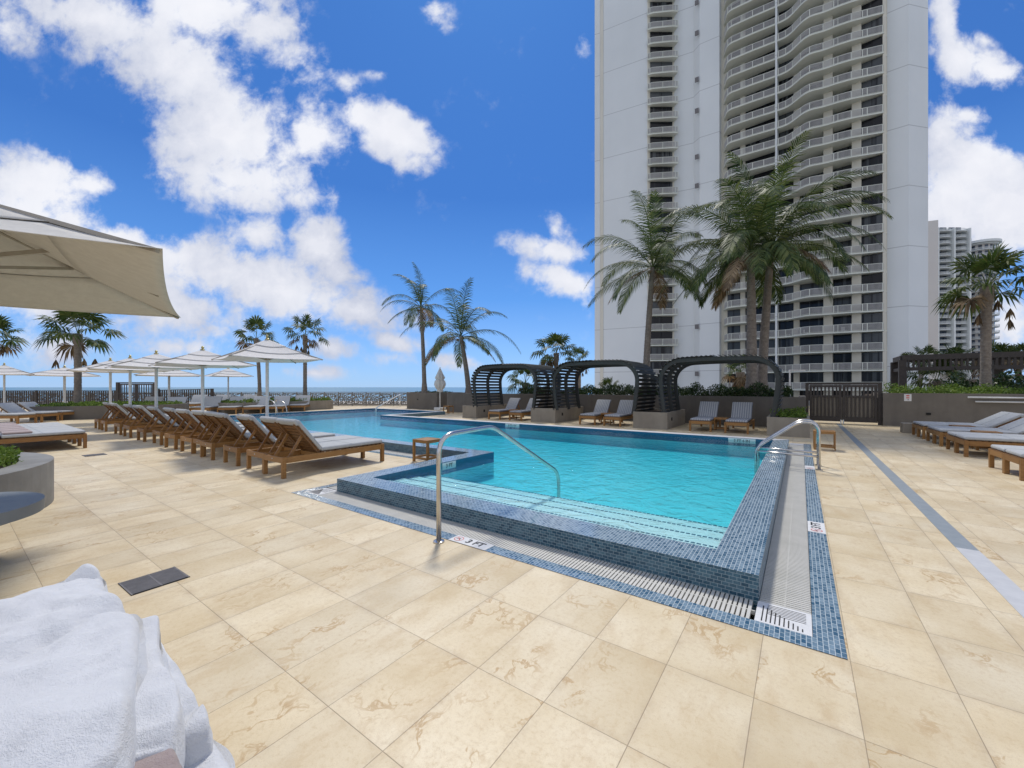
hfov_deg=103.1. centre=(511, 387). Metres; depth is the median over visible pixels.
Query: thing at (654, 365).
window
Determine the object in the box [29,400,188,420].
long planter
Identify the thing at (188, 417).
sun lounger
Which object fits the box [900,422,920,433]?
concrete block
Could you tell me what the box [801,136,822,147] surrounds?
sliding door
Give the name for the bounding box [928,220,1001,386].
distant tower
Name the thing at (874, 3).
window
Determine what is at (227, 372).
patio umbrella
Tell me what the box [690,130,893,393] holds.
coconut palm
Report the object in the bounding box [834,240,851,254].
sliding door
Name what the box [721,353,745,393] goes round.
fan palm
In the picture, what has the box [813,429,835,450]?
side table
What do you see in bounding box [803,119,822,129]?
sliding door
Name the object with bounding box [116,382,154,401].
double gate
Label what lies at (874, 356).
window
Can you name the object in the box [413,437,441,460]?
side table
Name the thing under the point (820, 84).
sliding door
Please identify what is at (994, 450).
sun lounger
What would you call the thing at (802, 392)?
sliding door
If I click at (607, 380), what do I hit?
fan palm
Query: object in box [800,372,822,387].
sliding door
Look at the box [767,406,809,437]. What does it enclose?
planter
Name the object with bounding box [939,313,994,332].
window
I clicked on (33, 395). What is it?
picket fence
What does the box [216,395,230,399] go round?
sun lounger
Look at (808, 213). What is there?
sliding door
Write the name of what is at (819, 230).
sliding door
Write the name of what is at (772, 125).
sliding door
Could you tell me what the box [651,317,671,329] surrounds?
window
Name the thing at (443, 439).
handrail
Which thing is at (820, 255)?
sliding door
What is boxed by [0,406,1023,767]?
pool deck
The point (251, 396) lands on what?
sun lounger
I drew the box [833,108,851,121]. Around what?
sliding door
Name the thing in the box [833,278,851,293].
sliding door
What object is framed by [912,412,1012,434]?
sun lounger
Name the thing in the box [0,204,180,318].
patio umbrella
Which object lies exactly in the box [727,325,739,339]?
sliding door
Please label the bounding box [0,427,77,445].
sun lounger
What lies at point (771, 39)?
sliding door
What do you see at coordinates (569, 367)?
slatted cabana
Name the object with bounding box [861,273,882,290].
window
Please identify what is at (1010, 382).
shrubs
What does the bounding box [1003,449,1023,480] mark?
sun lounger
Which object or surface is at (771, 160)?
sliding door
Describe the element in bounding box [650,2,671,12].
window
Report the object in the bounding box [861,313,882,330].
window
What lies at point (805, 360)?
sliding door
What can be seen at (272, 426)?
sun lounger
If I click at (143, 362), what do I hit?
patio umbrella
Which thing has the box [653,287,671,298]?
window
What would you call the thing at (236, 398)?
sun lounger
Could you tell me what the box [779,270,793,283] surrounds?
sliding door
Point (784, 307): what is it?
sliding door
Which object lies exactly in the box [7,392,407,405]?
perforated railing
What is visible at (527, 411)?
sun lounger
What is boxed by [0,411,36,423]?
sun lounger
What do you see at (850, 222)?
sliding door
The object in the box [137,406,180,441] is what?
sun lounger
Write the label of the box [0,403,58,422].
sun lounger
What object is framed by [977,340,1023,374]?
fan palm
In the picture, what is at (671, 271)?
coconut palm
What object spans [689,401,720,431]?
sun lounger
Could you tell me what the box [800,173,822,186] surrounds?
sliding door
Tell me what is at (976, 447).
side table
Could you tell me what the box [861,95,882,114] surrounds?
window
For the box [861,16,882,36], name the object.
window
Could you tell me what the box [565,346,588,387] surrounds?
fan palm
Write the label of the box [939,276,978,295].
window
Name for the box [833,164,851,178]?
sliding door
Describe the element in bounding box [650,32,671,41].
window
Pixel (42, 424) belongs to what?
sun lounger
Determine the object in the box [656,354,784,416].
slatted cabana
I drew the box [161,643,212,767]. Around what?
towel
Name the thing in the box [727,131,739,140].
sliding door
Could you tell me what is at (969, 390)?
hedge
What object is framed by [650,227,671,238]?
window
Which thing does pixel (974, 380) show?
fan palm
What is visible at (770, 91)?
sliding door
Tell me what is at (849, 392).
sliding door
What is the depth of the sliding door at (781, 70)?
67.17 m
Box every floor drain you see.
[82,453,107,456]
[118,566,189,595]
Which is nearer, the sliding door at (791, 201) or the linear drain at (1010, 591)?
the linear drain at (1010, 591)
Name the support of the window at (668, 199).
in the condominium tower at (689, 94)
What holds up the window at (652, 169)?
in the condominium tower at (689, 94)
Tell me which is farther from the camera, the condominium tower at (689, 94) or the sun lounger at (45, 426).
the condominium tower at (689, 94)
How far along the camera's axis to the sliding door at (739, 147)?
72.01 m
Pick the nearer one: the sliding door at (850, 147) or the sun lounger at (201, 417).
the sun lounger at (201, 417)
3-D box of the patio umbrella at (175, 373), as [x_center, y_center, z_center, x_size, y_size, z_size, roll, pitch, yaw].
[-19.830,0.115,23.500,2.946,2.770,2.946,0,0,-41]
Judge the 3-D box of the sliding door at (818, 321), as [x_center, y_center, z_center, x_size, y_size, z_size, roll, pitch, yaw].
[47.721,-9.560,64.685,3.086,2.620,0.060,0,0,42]
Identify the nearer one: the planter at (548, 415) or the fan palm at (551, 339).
the planter at (548, 415)
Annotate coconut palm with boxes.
[380,261,461,392]
[399,278,519,392]
[583,189,732,386]
[654,151,889,395]
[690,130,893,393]
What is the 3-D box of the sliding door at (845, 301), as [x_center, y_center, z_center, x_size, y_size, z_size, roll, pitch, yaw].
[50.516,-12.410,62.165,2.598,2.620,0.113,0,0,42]
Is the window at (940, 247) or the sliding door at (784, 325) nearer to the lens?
the sliding door at (784, 325)
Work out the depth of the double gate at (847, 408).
16.73 m
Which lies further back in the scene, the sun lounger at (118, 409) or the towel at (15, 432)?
the sun lounger at (118, 409)
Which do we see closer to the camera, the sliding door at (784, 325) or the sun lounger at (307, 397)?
the sun lounger at (307, 397)
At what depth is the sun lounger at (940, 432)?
10.22 m
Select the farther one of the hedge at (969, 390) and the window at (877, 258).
the window at (877, 258)
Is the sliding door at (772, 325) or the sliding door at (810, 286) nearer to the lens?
the sliding door at (810, 286)
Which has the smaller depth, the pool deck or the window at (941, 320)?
the pool deck
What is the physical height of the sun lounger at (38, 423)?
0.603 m
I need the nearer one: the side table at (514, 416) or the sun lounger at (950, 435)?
the sun lounger at (950, 435)
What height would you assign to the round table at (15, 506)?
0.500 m
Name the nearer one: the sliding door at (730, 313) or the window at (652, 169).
the sliding door at (730, 313)
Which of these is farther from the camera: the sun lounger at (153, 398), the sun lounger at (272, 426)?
the sun lounger at (153, 398)
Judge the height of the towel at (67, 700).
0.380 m
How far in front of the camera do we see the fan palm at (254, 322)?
28.18 m
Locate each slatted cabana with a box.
[471,363,561,408]
[550,359,656,412]
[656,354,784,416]
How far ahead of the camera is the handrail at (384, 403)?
24.77 m
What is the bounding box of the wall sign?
[904,394,911,400]
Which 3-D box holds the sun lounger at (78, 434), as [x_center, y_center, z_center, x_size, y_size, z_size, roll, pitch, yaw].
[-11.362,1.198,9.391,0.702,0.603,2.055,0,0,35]
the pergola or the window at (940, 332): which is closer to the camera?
the pergola
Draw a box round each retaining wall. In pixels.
[407,392,464,409]
[447,392,805,426]
[865,392,1023,426]
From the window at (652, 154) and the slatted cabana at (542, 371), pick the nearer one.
the slatted cabana at (542, 371)
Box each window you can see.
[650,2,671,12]
[650,17,671,26]
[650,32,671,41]
[650,47,671,57]
[650,62,671,72]
[650,77,671,87]
[650,92,671,102]
[650,107,671,117]
[650,122,671,133]
[650,137,671,148]
[650,152,671,163]
[650,167,671,178]
[650,182,671,193]
[650,197,671,208]
[650,212,670,223]
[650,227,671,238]
[650,347,671,359]
[650,362,671,374]
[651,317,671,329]
[651,332,671,344]
[652,302,671,313]
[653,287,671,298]
[654,272,671,283]
[861,0,882,16]
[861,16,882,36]
[861,36,882,55]
[861,56,882,75]
[861,75,882,94]
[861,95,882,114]
[861,115,882,134]
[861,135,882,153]
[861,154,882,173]
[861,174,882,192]
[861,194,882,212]
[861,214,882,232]
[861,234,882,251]
[861,253,882,271]
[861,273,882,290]
[861,293,882,310]
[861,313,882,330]
[861,332,882,349]
[861,352,882,369]
[861,372,882,387]
[938,227,994,249]
[939,233,992,254]
[939,246,960,248]
[939,252,991,272]
[939,258,992,278]
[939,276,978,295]
[939,307,994,326]
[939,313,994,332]
[939,319,994,337]
[939,325,994,343]
[939,331,994,348]
[939,337,979,352]
[939,343,960,347]
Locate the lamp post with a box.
[788,370,805,395]
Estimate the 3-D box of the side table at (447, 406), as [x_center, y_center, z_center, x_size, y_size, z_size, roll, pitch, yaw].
[-3.624,1.275,23.125,0.420,0.450,0.420,0,0,30]
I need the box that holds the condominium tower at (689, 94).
[595,0,927,396]
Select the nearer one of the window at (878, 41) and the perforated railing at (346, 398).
the perforated railing at (346, 398)
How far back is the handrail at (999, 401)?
14.03 m
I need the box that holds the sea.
[0,387,593,400]
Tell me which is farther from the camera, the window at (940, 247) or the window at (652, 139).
the window at (940, 247)
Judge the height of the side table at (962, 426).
0.450 m
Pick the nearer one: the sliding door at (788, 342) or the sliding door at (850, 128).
the sliding door at (850, 128)
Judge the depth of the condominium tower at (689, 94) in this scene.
67.45 m
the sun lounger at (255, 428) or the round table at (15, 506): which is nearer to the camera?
the round table at (15, 506)
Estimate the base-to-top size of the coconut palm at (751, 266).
10.118 m
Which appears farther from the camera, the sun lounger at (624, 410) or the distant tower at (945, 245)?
the distant tower at (945, 245)
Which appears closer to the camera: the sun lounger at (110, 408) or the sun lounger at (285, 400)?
the sun lounger at (110, 408)
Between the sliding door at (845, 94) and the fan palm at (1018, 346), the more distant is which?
the sliding door at (845, 94)
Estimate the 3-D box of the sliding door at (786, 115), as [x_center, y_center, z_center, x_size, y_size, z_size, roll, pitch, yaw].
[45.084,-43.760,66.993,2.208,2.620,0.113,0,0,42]
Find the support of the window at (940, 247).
in the distant tower at (945, 245)
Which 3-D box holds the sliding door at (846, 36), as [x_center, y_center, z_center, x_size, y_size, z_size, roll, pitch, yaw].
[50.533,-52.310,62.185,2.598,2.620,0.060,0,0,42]
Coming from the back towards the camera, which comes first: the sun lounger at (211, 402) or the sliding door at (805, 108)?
the sliding door at (805, 108)
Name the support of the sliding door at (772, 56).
in the condominium tower at (689, 94)
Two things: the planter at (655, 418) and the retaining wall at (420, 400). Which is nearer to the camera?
the planter at (655, 418)
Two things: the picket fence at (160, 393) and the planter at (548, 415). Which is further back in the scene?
the picket fence at (160, 393)
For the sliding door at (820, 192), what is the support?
in the condominium tower at (689, 94)
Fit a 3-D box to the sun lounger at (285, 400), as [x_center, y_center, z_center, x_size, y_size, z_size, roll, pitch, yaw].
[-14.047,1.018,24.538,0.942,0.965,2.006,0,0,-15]
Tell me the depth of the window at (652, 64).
77.29 m
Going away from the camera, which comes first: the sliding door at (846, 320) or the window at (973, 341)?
the sliding door at (846, 320)
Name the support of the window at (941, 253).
in the distant tower at (945, 245)
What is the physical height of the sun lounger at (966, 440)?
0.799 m
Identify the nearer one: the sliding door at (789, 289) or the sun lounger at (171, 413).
the sun lounger at (171, 413)
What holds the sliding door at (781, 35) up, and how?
in the condominium tower at (689, 94)
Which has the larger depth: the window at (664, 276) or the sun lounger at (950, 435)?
the window at (664, 276)
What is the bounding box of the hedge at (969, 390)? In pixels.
[882,381,1023,393]
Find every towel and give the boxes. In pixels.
[0,425,21,427]
[0,427,23,428]
[0,428,27,431]
[0,430,32,434]
[0,563,125,665]
[0,612,147,767]
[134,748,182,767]
[135,615,184,767]
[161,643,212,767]
[187,739,234,767]
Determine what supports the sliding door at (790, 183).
in the condominium tower at (689, 94)
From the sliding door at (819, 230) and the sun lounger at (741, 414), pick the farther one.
the sliding door at (819, 230)
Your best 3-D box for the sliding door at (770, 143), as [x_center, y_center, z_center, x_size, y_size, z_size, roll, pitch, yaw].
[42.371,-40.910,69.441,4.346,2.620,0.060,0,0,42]
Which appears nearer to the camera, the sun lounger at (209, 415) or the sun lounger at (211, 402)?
the sun lounger at (209, 415)
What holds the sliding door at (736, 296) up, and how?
in the condominium tower at (689, 94)
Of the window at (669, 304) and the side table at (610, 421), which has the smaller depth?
the side table at (610, 421)
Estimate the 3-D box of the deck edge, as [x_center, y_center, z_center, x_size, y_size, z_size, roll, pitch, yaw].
[-20.000,4.070,33.350,80.000,5.260,0.300,0,0,0]
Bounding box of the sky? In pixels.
[0,0,1023,386]
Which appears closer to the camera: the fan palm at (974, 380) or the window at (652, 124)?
the fan palm at (974, 380)
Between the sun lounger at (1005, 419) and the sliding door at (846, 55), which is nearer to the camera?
the sun lounger at (1005, 419)
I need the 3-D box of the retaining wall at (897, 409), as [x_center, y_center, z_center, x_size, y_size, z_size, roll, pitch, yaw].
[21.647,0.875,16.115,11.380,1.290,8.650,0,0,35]
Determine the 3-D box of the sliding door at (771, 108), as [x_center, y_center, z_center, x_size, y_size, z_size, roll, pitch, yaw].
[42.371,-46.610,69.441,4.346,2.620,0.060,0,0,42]
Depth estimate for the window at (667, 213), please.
77.29 m
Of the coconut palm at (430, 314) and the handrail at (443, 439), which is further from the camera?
the coconut palm at (430, 314)
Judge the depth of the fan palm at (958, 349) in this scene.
41.55 m
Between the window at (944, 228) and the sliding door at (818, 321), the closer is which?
the sliding door at (818, 321)
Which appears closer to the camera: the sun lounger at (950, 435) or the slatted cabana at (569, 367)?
the sun lounger at (950, 435)
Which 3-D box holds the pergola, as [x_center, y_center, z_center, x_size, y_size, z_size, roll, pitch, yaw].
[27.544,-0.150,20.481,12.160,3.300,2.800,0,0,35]
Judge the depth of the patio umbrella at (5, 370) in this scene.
20.94 m
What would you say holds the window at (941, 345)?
in the distant tower at (945, 245)
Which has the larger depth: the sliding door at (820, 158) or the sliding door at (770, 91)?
the sliding door at (770, 91)
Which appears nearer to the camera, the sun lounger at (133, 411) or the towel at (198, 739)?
the towel at (198, 739)
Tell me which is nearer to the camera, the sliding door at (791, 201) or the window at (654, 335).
the sliding door at (791, 201)
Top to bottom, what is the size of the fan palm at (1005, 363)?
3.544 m
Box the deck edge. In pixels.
[18,405,406,405]
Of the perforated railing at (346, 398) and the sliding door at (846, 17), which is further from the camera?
the sliding door at (846, 17)
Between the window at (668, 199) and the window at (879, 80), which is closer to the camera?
the window at (879, 80)
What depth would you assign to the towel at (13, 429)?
9.73 m
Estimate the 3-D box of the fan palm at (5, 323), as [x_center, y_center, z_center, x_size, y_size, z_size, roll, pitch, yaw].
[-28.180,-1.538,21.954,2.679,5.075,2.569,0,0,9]
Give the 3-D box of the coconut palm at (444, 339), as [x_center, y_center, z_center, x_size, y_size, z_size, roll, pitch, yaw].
[-3.039,-3.152,25.928,7.155,7.332,6.788,0,0,35]
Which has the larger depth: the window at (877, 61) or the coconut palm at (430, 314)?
the window at (877, 61)
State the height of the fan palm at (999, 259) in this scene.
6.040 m
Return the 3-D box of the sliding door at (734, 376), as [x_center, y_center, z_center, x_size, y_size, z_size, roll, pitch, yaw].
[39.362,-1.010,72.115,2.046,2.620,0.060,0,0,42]
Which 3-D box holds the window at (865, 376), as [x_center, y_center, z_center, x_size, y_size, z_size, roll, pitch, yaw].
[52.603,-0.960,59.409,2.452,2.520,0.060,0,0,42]
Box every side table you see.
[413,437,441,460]
[443,405,453,412]
[509,409,520,418]
[601,413,613,424]
[714,417,728,430]
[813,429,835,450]
[949,425,975,441]
[970,430,1002,450]
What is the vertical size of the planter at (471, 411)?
0.600 m
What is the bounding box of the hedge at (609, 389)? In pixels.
[517,381,793,396]
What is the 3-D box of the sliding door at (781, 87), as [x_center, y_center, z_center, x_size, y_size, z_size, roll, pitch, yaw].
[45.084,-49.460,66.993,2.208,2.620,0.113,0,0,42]
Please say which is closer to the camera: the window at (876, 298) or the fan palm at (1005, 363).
the fan palm at (1005, 363)
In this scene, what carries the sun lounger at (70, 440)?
on the pool deck
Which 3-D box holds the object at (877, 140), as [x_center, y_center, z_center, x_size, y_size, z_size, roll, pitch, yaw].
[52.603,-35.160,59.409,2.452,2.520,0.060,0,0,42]
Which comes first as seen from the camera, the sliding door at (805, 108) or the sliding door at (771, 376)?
the sliding door at (805, 108)
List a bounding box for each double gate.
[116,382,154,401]
[805,382,881,424]
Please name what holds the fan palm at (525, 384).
on the retaining wall at (761, 407)
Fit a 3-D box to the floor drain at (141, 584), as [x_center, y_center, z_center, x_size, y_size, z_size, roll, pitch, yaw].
[-2.775,1.502,3.156,0.330,0.017,0.350,0,0,34]
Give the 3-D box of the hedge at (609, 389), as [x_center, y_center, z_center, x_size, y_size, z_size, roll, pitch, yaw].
[5.706,0.097,19.344,12.762,0.831,1.795,0,0,35]
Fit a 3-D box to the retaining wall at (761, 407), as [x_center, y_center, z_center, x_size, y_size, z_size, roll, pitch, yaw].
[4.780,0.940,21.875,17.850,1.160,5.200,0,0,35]
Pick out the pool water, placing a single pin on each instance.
(525, 432)
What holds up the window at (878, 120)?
in the condominium tower at (689, 94)
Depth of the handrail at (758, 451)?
7.74 m
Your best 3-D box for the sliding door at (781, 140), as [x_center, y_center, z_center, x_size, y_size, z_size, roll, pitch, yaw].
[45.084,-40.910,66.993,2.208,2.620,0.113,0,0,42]
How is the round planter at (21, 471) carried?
on the pool deck
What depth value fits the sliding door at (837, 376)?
62.11 m
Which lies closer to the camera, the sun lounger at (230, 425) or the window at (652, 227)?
the sun lounger at (230, 425)
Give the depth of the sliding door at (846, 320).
62.11 m
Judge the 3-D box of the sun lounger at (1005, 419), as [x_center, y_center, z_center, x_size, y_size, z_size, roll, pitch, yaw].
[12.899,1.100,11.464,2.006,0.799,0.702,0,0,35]
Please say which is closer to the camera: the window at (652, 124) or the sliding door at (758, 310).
the sliding door at (758, 310)
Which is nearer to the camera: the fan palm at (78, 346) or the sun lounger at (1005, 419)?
the sun lounger at (1005, 419)
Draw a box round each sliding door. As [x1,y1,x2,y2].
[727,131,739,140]
[727,147,739,156]
[727,293,739,306]
[727,309,739,322]
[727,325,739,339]
[727,342,739,355]
[727,374,735,385]
[746,67,774,84]
[746,84,774,102]
[746,101,774,117]
[746,118,774,136]
[746,135,774,151]
[746,152,774,169]
[746,169,774,184]
[746,305,774,321]
[746,322,774,337]
[747,50,774,67]
[749,33,774,50]
[757,339,774,354]
[757,356,774,371]
[767,373,774,387]
[779,24,791,38]
[779,41,792,55]
[779,58,793,73]
[779,76,793,90]
[779,93,793,108]
[779,111,793,125]
[779,128,793,143]
[779,146,792,160]
[779,198,793,212]
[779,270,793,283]
[779,286,793,300]
[779,303,793,318]
[779,321,793,336]
[779,338,793,353]
[779,355,793,370]
[781,182,793,195]
[783,373,793,387]
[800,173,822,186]
[800,191,822,201]
[800,209,822,222]
[800,282,822,296]
[800,300,822,315]
[800,318,822,333]
[800,336,822,351]
[800,354,822,370]
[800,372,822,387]
[800,390,822,395]
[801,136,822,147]
[801,228,822,239]
[802,154,822,166]
[802,246,822,257]
[803,64,822,74]
[803,82,822,92]
[803,100,822,111]
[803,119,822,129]
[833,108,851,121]
[833,127,851,138]
[833,146,851,159]
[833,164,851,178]
[833,183,851,196]
[833,202,851,215]
[833,221,851,235]
[833,260,851,274]
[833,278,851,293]
[833,296,851,312]
[833,315,851,331]
[833,334,851,350]
[833,353,851,369]
[833,372,851,387]
[834,89,851,102]
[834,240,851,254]
[834,391,850,396]
[838,16,850,23]
[838,34,848,42]
[838,51,851,61]
[838,70,851,81]
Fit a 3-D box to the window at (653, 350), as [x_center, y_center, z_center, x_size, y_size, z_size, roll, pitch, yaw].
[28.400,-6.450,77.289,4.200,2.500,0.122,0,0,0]
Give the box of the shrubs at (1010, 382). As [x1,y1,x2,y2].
[943,367,1023,393]
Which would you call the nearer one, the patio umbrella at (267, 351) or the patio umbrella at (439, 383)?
the patio umbrella at (267, 351)
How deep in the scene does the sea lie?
1210.64 m
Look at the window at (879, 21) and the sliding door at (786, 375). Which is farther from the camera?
the sliding door at (786, 375)
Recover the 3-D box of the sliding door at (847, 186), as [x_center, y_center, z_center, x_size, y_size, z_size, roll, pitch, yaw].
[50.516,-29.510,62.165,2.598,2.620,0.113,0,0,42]
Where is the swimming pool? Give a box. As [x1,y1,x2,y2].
[229,408,847,658]
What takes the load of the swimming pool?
in the pool deck
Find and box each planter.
[0,444,53,525]
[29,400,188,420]
[210,397,332,413]
[462,404,508,417]
[531,406,582,422]
[633,408,684,429]
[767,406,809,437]
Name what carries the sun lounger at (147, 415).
on the pool deck
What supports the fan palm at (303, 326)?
in the long planter at (322, 403)
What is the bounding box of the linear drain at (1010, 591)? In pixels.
[836,423,1023,617]
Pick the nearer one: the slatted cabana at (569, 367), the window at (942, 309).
the slatted cabana at (569, 367)
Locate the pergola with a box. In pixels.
[890,351,1023,392]
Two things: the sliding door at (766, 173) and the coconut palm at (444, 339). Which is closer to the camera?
the coconut palm at (444, 339)
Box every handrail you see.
[269,399,286,412]
[375,394,399,416]
[433,425,559,543]
[754,419,822,473]
[968,397,1023,402]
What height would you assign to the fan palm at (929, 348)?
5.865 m
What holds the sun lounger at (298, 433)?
on the pool deck
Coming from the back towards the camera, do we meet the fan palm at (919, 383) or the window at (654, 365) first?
the window at (654, 365)
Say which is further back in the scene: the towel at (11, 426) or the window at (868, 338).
the window at (868, 338)
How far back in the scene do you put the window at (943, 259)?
189.77 m
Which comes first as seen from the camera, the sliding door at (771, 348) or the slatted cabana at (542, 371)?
the slatted cabana at (542, 371)
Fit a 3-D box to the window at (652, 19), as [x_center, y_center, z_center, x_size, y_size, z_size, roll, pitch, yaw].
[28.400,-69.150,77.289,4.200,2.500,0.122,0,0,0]
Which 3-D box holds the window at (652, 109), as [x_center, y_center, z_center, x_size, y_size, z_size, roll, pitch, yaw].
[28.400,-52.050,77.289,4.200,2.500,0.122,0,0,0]
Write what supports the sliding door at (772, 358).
in the condominium tower at (689, 94)
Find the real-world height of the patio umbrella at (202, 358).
2.770 m
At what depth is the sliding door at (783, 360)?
66.94 m
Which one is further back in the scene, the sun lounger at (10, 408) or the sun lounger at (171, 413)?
the sun lounger at (10, 408)
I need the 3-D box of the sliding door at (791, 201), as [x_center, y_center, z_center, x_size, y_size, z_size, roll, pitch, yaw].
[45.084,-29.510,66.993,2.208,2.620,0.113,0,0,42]
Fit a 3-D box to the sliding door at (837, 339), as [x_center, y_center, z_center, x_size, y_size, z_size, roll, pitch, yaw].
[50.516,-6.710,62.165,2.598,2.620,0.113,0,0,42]
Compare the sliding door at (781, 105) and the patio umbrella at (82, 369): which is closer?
the patio umbrella at (82, 369)
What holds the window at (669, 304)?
in the condominium tower at (689, 94)
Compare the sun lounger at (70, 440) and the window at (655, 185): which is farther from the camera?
the window at (655, 185)
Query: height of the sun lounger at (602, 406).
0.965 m
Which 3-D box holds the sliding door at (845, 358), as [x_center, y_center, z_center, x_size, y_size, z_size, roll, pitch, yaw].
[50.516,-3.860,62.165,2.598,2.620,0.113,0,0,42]
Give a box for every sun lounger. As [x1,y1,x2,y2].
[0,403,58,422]
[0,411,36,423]
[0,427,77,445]
[0,429,86,447]
[15,402,73,420]
[18,422,57,424]
[20,423,64,426]
[24,425,67,440]
[26,426,72,443]
[94,402,166,428]
[101,403,169,431]
[114,404,172,434]
[123,405,175,437]
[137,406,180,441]
[144,397,163,400]
[152,407,241,444]
[164,409,244,449]
[167,397,187,402]
[180,410,264,453]
[189,395,207,405]
[189,396,222,410]
[193,411,249,456]
[200,412,273,459]
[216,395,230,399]
[217,396,247,413]
[223,414,334,465]
[242,396,270,413]
[243,394,256,398]
[246,416,361,468]
[262,418,383,478]
[269,396,291,412]
[288,395,310,411]
[488,398,523,419]
[509,398,541,420]
[579,399,612,424]
[603,400,632,426]
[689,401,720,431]
[724,402,754,433]
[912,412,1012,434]
[917,413,1023,438]
[926,417,1023,442]
[933,424,1023,446]
[946,431,1023,450]
[954,434,1023,456]
[988,444,1023,472]
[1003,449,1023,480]
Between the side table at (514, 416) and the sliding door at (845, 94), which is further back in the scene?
the sliding door at (845, 94)
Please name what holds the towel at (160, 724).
on the side table
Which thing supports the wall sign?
attached to the retaining wall at (897, 409)
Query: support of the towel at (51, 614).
on the side table
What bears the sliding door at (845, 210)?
in the condominium tower at (689, 94)
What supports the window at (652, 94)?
in the condominium tower at (689, 94)
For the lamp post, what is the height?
2.790 m
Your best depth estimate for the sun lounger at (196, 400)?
28.21 m
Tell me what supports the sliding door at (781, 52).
in the condominium tower at (689, 94)
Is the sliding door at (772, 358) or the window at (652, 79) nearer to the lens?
the sliding door at (772, 358)
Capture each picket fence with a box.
[0,390,115,407]
[158,389,213,407]
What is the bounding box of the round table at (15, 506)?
[0,492,44,524]
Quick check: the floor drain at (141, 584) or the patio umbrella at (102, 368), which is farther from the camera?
the patio umbrella at (102, 368)
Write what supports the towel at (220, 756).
on the side table
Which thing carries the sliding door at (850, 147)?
in the condominium tower at (689, 94)
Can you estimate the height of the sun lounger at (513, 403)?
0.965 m
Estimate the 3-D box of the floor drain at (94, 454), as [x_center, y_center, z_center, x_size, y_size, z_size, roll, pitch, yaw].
[-9.230,1.502,8.988,0.330,0.017,0.350,0,0,34]
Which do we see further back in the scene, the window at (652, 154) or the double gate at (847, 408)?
the window at (652, 154)
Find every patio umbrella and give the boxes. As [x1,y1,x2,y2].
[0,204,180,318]
[0,363,36,412]
[26,365,100,402]
[66,358,145,422]
[86,355,173,414]
[104,350,206,417]
[133,370,200,397]
[148,346,256,410]
[204,368,253,400]
[211,334,322,430]
[434,367,445,409]
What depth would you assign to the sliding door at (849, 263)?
61.91 m
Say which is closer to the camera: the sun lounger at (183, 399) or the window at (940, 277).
the sun lounger at (183, 399)
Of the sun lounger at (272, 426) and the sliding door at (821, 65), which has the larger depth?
the sliding door at (821, 65)
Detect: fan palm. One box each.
[0,314,30,358]
[31,311,126,402]
[232,315,276,395]
[281,314,328,394]
[506,370,544,393]
[528,332,577,386]
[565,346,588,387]
[599,376,618,393]
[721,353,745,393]
[900,344,942,382]
[907,359,970,392]
[929,342,977,380]
[931,242,1023,393]
[944,361,979,385]
[975,360,1023,381]
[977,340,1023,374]
[1009,343,1023,381]
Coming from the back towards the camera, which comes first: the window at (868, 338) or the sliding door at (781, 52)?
the sliding door at (781, 52)
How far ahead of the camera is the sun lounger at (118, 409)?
14.09 m
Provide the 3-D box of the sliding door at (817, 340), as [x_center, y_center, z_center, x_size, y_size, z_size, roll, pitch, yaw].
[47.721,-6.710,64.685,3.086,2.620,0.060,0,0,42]
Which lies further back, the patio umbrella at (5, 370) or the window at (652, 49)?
the window at (652, 49)
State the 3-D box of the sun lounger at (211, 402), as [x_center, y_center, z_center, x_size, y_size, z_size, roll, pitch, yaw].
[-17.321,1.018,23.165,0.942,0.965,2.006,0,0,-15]
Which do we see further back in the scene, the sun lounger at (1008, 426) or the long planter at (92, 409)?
the long planter at (92, 409)
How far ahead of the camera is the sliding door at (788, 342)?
66.89 m
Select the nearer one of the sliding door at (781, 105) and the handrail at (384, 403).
the handrail at (384, 403)
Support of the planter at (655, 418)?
on the pool deck
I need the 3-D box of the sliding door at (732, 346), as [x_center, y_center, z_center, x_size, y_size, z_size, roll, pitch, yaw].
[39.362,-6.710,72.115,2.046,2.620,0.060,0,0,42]
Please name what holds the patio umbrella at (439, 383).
on the pool deck
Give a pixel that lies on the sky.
(284, 160)
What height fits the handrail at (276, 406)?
1.175 m
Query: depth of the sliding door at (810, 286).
64.95 m
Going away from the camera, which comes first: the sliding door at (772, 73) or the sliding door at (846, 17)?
the sliding door at (846, 17)
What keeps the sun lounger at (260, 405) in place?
on the pool deck
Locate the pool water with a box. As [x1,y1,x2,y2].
[232,409,770,569]
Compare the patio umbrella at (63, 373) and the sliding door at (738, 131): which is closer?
the patio umbrella at (63, 373)
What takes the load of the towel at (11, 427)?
on the sun lounger at (70, 440)
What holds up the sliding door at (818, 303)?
in the condominium tower at (689, 94)
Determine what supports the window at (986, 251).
in the distant tower at (945, 245)
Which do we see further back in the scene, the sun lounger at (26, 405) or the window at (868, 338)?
the window at (868, 338)
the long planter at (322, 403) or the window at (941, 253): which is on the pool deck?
the long planter at (322, 403)
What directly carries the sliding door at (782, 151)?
in the condominium tower at (689, 94)
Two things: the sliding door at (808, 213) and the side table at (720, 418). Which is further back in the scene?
the sliding door at (808, 213)

